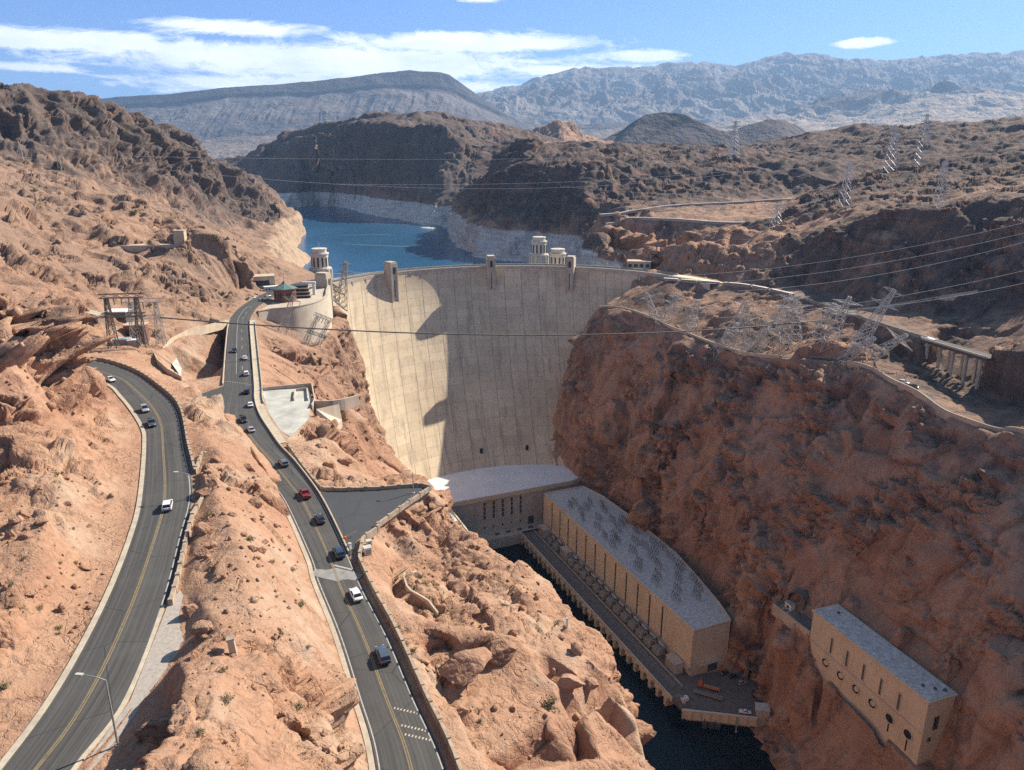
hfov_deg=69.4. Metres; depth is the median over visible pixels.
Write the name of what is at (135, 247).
terrace
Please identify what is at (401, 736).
road
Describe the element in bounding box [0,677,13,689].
desert shrub
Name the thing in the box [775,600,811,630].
ledge road
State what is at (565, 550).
transformer
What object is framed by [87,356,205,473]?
guard wall
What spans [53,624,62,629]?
desert shrub
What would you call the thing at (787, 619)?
ledge wall
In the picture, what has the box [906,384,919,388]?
pickup truck
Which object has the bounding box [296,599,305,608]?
desert shrub
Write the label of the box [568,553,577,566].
transformer
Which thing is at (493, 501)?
window
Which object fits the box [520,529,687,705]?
deck
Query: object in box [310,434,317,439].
boulder
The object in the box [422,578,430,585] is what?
desert shrub
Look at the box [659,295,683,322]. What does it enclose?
pylon
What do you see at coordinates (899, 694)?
window
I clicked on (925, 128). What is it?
pylon
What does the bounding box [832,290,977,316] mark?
ledge wall
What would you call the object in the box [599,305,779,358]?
parapet
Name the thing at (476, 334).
cableway
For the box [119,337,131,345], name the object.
transformer
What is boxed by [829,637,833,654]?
window
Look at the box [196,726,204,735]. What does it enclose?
desert shrub
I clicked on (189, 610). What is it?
boulder
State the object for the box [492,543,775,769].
river
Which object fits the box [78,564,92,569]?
boulder
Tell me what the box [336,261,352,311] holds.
pylon
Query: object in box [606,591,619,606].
transformer
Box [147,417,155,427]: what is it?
pickup truck
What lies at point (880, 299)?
power line
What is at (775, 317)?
pylon
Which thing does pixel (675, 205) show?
road
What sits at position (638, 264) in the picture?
elevator building
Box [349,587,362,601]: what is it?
car
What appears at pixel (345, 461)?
boulder
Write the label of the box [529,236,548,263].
intake tower
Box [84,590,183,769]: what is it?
gravel shoulder
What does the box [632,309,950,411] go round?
road
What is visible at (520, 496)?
window
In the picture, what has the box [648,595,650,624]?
window
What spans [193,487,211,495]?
boulder
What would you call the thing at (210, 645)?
boulder
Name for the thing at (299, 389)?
utility pit
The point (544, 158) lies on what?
power line
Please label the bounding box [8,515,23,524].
boulder
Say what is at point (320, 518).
car
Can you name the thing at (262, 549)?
boulder
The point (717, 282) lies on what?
parapet
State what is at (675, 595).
roof rack
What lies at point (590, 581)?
transformer
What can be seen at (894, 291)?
pylon
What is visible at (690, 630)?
powerhouse
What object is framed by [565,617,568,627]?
marker post
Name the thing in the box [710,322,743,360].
pylon
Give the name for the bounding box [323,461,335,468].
boulder
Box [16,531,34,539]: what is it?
boulder
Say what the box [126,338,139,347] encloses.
transformer
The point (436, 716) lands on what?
guard wall
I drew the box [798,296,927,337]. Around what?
parapet
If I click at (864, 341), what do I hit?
pylon
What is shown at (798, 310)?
pylon
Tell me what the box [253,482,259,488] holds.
boulder
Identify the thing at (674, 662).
transformer
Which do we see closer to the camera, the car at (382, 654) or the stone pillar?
the stone pillar
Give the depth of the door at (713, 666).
398.66 m
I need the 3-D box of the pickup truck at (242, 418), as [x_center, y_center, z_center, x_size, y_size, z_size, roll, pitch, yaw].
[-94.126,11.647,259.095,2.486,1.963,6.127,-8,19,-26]
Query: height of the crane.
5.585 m
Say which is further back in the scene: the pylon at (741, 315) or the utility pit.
the pylon at (741, 315)
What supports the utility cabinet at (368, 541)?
on the terrain
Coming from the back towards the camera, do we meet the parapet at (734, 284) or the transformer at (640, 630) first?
the parapet at (734, 284)
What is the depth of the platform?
377.02 m
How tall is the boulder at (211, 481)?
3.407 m
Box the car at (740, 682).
[737,680,747,685]
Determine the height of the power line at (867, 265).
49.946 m
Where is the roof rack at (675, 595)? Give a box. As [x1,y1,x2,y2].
[671,589,680,602]
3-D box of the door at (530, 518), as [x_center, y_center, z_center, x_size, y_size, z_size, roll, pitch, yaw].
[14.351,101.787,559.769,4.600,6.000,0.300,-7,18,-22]
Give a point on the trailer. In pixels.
(704, 693)
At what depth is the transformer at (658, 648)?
410.40 m
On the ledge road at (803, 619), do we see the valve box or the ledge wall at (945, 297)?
the valve box
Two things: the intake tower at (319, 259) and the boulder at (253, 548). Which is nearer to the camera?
the boulder at (253, 548)
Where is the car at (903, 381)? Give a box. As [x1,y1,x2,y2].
[899,379,909,383]
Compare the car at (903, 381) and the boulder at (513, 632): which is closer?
the boulder at (513, 632)
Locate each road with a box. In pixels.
[2,360,191,769]
[222,279,445,769]
[599,198,790,216]
[605,217,752,224]
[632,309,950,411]
[678,280,936,337]
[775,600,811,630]
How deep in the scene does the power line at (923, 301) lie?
410.83 m
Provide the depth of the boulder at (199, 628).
118.71 m
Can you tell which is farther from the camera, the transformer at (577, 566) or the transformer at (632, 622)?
the transformer at (577, 566)
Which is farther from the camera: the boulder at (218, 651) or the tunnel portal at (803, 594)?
the tunnel portal at (803, 594)
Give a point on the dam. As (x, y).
(442, 405)
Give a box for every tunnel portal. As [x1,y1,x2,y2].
[746,663,758,679]
[787,587,808,610]
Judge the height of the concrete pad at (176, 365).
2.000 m
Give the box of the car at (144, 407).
[140,403,149,412]
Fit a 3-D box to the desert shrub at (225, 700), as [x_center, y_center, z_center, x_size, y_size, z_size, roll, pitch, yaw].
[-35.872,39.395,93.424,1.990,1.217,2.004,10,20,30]
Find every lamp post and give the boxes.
[74,672,119,746]
[173,471,194,498]
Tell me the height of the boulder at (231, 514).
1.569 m
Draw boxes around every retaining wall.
[152,349,182,380]
[162,320,227,347]
[222,327,228,375]
[261,383,314,411]
[312,395,358,410]
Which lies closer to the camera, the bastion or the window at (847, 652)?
the window at (847, 652)
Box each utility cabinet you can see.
[363,544,371,554]
[365,539,371,545]
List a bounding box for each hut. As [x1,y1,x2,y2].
[263,285,277,291]
[755,702,770,726]
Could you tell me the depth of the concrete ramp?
272.83 m
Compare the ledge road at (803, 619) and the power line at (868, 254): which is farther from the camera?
the power line at (868, 254)
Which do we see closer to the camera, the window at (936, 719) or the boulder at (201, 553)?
the boulder at (201, 553)
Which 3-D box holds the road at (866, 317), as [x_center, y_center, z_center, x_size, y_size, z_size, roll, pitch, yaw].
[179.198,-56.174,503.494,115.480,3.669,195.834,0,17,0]
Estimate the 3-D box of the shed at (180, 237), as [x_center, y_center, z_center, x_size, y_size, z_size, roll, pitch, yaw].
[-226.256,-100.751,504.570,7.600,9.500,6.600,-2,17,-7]
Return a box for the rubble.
[0,181,995,769]
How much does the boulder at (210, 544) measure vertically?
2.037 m
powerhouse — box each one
[428,464,581,548]
[449,509,467,530]
[543,486,730,676]
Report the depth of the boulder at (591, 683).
150.67 m
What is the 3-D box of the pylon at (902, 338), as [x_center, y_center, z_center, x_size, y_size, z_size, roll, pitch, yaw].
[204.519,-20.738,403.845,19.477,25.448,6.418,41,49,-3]
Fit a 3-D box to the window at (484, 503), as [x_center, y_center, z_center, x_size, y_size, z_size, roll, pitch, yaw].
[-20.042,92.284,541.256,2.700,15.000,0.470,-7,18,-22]
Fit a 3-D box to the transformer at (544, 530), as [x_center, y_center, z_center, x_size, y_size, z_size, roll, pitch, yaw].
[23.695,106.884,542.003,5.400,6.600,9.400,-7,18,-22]
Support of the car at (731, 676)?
on the platform
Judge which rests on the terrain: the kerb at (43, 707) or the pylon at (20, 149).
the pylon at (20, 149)
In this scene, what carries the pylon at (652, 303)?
on the terrain
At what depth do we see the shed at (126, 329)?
350.13 m
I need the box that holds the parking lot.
[321,488,424,554]
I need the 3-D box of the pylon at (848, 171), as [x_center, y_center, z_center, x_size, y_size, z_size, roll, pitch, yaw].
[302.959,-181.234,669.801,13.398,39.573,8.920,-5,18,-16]
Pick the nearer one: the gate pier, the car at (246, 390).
the car at (246, 390)
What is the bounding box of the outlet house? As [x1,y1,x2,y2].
[810,604,957,764]
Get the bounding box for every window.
[253,280,269,285]
[483,501,485,520]
[492,500,494,518]
[501,498,503,516]
[510,496,512,514]
[519,495,521,513]
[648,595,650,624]
[661,607,663,637]
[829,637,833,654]
[844,650,849,666]
[861,663,865,680]
[878,677,883,695]
[896,692,901,711]
[932,716,939,729]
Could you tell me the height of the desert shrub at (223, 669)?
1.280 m
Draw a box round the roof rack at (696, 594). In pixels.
[692,588,700,600]
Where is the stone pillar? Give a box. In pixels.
[226,635,236,654]
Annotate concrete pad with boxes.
[172,359,181,374]
[263,388,311,435]
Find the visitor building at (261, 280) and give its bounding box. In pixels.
[253,273,274,288]
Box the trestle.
[921,337,993,389]
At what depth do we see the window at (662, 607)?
413.48 m
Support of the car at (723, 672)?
on the platform
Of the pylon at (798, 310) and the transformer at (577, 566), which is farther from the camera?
the transformer at (577, 566)
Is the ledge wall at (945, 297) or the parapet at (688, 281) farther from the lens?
the parapet at (688, 281)
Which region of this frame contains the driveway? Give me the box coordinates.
[202,386,223,398]
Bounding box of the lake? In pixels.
[293,205,528,277]
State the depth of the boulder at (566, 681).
145.05 m
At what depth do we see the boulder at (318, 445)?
241.74 m
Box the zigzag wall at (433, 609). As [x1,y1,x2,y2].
[403,571,438,616]
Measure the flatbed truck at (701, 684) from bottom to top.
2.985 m
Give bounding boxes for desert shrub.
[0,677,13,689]
[6,579,14,586]
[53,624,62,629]
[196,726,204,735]
[201,511,212,516]
[209,236,220,241]
[218,665,228,672]
[219,691,235,704]
[293,700,305,709]
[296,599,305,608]
[410,646,418,653]
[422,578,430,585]
[540,694,559,712]
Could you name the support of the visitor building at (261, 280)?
on the terrain
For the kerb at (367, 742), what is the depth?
140.76 m
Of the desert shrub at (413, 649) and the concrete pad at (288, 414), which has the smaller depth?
the desert shrub at (413, 649)
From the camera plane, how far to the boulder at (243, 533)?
152.29 m
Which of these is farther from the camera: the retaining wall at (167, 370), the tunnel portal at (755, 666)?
the tunnel portal at (755, 666)
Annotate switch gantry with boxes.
[97,293,148,348]
[122,298,166,345]
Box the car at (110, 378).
[106,376,115,381]
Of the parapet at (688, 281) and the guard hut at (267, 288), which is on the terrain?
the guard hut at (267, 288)
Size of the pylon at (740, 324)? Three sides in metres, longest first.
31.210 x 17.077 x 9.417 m
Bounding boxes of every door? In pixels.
[528,515,533,523]
[707,662,716,671]
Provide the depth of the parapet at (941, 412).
357.43 m
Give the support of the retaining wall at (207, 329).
on the terrain
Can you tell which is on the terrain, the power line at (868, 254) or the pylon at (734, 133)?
the pylon at (734, 133)
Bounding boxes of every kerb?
[0,384,145,769]
[71,605,164,769]
[287,515,374,769]
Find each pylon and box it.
[16,148,23,160]
[277,295,300,334]
[301,312,333,345]
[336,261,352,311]
[639,292,659,318]
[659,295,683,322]
[683,299,706,333]
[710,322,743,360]
[723,299,753,336]
[727,121,741,158]
[731,313,757,360]
[749,320,774,352]
[763,294,800,341]
[769,203,783,226]
[774,311,807,348]
[779,295,812,348]
[804,302,840,345]
[820,296,862,351]
[835,333,882,360]
[837,162,853,207]
[846,287,903,356]
[864,327,911,362]
[881,124,899,172]
[912,114,931,164]
[930,161,948,208]
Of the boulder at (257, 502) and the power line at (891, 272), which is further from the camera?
the power line at (891, 272)
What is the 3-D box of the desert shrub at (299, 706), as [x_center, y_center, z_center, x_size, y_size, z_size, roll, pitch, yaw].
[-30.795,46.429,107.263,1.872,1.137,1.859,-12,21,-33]
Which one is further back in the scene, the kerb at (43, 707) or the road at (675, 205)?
the road at (675, 205)
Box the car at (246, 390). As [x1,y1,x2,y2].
[243,388,249,393]
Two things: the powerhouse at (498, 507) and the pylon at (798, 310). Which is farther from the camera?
the powerhouse at (498, 507)
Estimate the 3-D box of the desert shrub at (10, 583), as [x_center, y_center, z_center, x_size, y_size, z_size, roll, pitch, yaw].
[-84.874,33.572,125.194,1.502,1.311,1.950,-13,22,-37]
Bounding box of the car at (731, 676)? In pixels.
[729,674,738,678]
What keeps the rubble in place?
on the terrain
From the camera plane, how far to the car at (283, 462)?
220.01 m
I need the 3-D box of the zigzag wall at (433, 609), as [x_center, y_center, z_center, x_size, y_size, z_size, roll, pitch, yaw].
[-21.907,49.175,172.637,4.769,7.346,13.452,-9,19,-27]
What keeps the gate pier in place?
on the bastion
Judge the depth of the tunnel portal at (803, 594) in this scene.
367.53 m
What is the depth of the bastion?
483.40 m
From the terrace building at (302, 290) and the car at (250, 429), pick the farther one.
the terrace building at (302, 290)
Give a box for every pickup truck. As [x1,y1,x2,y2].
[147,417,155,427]
[239,414,247,422]
[299,488,311,499]
[738,709,751,714]
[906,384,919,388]
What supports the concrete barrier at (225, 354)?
on the retaining wall at (224, 350)
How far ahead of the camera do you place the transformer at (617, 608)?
447.65 m
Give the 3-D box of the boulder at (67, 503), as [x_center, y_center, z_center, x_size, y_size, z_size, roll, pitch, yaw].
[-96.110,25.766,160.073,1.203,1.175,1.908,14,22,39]
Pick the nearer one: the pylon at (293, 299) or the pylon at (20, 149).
the pylon at (293, 299)
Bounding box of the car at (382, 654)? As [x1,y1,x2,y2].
[375,644,391,664]
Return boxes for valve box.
[785,600,795,610]
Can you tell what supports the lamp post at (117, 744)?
on the terrain
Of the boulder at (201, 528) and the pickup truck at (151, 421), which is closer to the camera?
the boulder at (201, 528)
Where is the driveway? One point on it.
(211, 393)
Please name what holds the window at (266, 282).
in the visitor building at (261, 280)
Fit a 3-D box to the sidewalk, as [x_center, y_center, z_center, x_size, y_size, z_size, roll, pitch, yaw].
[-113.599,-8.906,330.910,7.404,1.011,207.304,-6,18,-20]
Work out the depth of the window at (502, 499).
546.44 m
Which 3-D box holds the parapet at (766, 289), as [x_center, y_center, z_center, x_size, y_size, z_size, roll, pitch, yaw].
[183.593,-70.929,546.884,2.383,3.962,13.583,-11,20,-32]
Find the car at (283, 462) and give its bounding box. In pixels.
[278,458,288,467]
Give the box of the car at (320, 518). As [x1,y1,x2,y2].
[314,513,325,523]
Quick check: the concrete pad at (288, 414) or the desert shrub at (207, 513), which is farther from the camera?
the concrete pad at (288, 414)
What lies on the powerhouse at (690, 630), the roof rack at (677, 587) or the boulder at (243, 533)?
the roof rack at (677, 587)
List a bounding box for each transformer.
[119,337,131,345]
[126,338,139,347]
[539,523,550,537]
[548,534,556,543]
[552,537,561,552]
[560,545,572,560]
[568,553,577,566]
[574,559,583,572]
[580,565,589,579]
[586,571,596,585]
[592,577,605,592]
[599,584,609,599]
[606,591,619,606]
[613,598,626,614]
[620,606,634,622]
[628,613,642,630]
[635,621,650,638]
[643,629,659,647]
[652,638,667,655]
[665,652,683,674]
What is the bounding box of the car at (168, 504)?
[162,499,173,511]
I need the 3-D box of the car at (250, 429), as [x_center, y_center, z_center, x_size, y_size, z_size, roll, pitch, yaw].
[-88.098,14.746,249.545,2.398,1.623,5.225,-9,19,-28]
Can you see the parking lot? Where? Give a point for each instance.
(361, 512)
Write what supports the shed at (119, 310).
on the terrain
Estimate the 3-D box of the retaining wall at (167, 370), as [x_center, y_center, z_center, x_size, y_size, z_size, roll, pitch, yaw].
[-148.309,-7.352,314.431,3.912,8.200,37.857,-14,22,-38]
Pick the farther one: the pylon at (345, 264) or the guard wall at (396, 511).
the pylon at (345, 264)
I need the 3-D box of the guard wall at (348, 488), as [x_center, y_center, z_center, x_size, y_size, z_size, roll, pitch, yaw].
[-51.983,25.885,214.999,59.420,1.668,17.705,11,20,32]
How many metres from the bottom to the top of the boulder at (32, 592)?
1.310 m
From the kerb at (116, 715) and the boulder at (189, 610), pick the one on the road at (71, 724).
the kerb at (116, 715)
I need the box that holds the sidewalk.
[250,320,285,443]
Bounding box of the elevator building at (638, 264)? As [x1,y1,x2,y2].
[627,259,650,269]
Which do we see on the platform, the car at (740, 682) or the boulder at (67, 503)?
the car at (740, 682)
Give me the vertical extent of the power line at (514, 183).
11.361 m
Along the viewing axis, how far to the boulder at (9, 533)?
138.34 m
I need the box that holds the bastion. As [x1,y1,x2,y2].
[257,285,332,341]
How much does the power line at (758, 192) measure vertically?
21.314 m
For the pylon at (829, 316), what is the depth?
445.17 m
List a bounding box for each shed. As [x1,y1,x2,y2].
[83,310,107,326]
[103,308,132,322]
[122,322,149,343]
[172,230,186,244]
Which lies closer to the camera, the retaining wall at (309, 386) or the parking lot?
the parking lot
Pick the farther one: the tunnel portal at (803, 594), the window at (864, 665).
the tunnel portal at (803, 594)
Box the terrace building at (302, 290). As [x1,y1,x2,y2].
[293,284,310,297]
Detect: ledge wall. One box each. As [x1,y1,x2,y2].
[772,603,810,636]
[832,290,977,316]
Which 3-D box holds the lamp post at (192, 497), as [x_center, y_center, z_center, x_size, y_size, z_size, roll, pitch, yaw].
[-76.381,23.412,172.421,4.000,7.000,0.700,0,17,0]
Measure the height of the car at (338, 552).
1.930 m
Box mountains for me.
[101,50,1023,159]
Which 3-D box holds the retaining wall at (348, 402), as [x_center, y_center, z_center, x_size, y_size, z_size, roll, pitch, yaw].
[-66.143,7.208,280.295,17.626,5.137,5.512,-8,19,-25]
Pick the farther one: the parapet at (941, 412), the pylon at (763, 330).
the pylon at (763, 330)
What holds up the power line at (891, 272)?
attached to the pylon at (798, 310)
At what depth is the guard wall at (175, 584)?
147.37 m
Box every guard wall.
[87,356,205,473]
[167,495,204,605]
[286,442,431,490]
[358,524,462,769]
[376,485,431,526]
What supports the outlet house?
on the terrain
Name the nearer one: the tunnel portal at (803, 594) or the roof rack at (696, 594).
the tunnel portal at (803, 594)
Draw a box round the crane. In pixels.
[675,694,688,703]
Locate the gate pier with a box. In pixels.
[302,281,315,294]
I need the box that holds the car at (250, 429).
[246,426,254,432]
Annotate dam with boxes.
[308,255,723,479]
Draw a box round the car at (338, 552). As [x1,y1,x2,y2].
[332,546,345,558]
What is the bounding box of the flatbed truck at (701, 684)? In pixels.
[698,680,719,691]
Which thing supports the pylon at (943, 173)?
on the terrain
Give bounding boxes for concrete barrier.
[222,320,228,384]
[250,330,349,554]
[255,321,263,403]
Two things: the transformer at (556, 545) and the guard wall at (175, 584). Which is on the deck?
the transformer at (556, 545)
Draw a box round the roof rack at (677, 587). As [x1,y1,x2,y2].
[673,580,681,592]
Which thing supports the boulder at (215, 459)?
on the terrain
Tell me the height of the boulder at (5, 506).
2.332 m
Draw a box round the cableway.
[160,317,831,335]
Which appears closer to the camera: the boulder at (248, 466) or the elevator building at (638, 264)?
the boulder at (248, 466)
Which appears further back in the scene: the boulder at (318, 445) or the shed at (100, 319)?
the shed at (100, 319)
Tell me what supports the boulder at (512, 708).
on the terrain
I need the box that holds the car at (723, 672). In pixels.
[720,670,728,675]
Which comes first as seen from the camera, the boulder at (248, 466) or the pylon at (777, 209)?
the boulder at (248, 466)
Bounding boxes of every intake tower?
[309,242,332,278]
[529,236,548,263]
[549,248,565,263]
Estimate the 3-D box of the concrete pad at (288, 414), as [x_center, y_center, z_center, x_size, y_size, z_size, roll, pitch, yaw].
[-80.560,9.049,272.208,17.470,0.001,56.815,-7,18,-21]
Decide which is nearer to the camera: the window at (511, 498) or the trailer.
the trailer
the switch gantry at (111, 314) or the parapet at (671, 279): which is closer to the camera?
the switch gantry at (111, 314)
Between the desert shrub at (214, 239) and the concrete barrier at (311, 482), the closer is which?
the concrete barrier at (311, 482)
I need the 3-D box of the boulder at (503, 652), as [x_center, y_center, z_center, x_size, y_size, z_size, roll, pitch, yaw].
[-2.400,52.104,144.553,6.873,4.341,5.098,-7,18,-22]
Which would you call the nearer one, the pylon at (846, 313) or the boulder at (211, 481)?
the boulder at (211, 481)
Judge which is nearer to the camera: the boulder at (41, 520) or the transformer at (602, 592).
the boulder at (41, 520)
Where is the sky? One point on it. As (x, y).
(101, 48)
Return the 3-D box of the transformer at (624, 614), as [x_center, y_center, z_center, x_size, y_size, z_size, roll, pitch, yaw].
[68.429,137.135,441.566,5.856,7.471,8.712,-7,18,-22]
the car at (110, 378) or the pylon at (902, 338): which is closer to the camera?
the car at (110, 378)
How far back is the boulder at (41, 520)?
143.00 m
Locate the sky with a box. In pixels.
[0,0,1023,98]
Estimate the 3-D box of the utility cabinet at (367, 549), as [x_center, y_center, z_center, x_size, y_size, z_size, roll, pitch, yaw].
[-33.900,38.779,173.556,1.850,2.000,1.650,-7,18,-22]
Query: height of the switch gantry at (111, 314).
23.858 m
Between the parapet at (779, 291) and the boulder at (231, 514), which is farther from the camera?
the parapet at (779, 291)
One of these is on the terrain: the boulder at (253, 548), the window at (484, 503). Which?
the boulder at (253, 548)
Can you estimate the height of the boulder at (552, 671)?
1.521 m
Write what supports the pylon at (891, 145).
on the terrain
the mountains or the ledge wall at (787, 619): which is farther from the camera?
the mountains
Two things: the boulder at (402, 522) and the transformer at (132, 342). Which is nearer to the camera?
the boulder at (402, 522)
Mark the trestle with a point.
(981, 358)
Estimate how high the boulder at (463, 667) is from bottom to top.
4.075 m
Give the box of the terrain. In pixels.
[0,82,1023,769]
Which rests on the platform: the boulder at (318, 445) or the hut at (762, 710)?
the hut at (762, 710)
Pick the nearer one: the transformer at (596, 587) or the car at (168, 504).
the car at (168, 504)
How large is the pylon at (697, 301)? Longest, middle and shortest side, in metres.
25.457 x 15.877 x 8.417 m
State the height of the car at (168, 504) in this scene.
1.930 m
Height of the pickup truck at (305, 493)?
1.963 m
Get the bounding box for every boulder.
[0,499,13,511]
[3,529,16,540]
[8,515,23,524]
[16,511,33,518]
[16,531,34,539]
[24,589,38,595]
[35,517,48,524]
[64,501,72,505]
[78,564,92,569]
[181,603,197,618]
[189,620,213,636]
[190,650,200,660]
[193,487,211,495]
[193,522,212,535]
[194,547,208,558]
[199,633,207,639]
[202,641,218,650]
[203,540,216,547]
[205,474,218,487]
[210,455,220,463]
[210,635,221,643]
[210,647,224,655]
[221,627,236,640]
[228,511,236,516]
[240,531,247,536]
[243,463,253,470]
[247,545,259,551]
[249,497,263,508]
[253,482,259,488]
[258,546,266,554]
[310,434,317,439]
[316,443,324,447]
[321,729,327,736]
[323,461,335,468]
[338,458,352,464]
[399,519,405,525]
[437,647,491,685]
[486,639,516,665]
[509,629,520,635]
[509,704,515,711]
[549,668,555,674]
[556,673,585,689]
[583,676,598,690]
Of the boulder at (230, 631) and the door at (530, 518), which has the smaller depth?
the boulder at (230, 631)
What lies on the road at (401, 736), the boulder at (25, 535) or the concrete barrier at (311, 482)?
the concrete barrier at (311, 482)
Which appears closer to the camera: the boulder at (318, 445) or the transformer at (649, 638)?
the boulder at (318, 445)
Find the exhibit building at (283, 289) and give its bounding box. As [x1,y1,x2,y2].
[271,276,297,302]
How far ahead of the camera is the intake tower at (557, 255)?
689.43 m
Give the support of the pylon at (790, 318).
on the terrain
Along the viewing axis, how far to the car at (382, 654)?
134.46 m
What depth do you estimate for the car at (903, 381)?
379.50 m
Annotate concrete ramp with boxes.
[316,404,342,429]
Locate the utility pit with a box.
[293,388,307,400]
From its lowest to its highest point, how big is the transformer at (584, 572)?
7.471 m
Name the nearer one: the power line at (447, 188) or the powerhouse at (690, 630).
the powerhouse at (690, 630)
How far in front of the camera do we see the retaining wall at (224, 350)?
358.15 m
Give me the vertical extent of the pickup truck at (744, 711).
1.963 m
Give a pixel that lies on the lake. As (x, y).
(360, 243)
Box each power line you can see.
[140,150,791,158]
[154,168,766,188]
[356,172,714,184]
[564,180,935,193]
[697,223,1020,274]
[707,233,1022,283]
[722,271,1020,317]
[744,242,1022,290]
[811,283,1022,311]
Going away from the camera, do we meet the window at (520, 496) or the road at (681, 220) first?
the window at (520, 496)
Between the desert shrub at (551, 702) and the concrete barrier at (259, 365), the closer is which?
the desert shrub at (551, 702)
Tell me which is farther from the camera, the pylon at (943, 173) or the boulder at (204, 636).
the pylon at (943, 173)
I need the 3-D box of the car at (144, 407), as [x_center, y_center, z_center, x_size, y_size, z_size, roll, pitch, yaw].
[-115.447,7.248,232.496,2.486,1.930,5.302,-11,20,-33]
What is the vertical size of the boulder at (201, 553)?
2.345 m
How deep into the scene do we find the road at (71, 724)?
131.72 m
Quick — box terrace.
[116,244,179,251]
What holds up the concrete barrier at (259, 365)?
on the sidewalk
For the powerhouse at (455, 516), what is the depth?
507.00 m
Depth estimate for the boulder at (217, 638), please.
112.23 m
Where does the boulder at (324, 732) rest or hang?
on the terrain
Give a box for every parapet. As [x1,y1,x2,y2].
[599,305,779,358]
[664,278,677,281]
[681,279,696,282]
[702,280,719,284]
[724,282,750,287]
[752,285,768,291]
[770,288,793,295]
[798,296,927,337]
[847,360,1023,434]
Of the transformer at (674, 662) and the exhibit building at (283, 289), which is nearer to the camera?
the transformer at (674, 662)
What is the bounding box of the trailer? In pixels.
[693,688,722,700]
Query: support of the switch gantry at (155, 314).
on the terrain
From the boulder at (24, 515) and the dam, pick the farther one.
the dam
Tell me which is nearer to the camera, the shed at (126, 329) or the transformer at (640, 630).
the shed at (126, 329)
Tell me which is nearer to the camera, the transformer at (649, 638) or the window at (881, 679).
the window at (881, 679)
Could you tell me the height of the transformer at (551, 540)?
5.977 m
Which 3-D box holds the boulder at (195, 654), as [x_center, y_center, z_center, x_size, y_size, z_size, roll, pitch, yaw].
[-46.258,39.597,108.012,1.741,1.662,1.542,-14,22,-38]
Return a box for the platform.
[661,672,757,732]

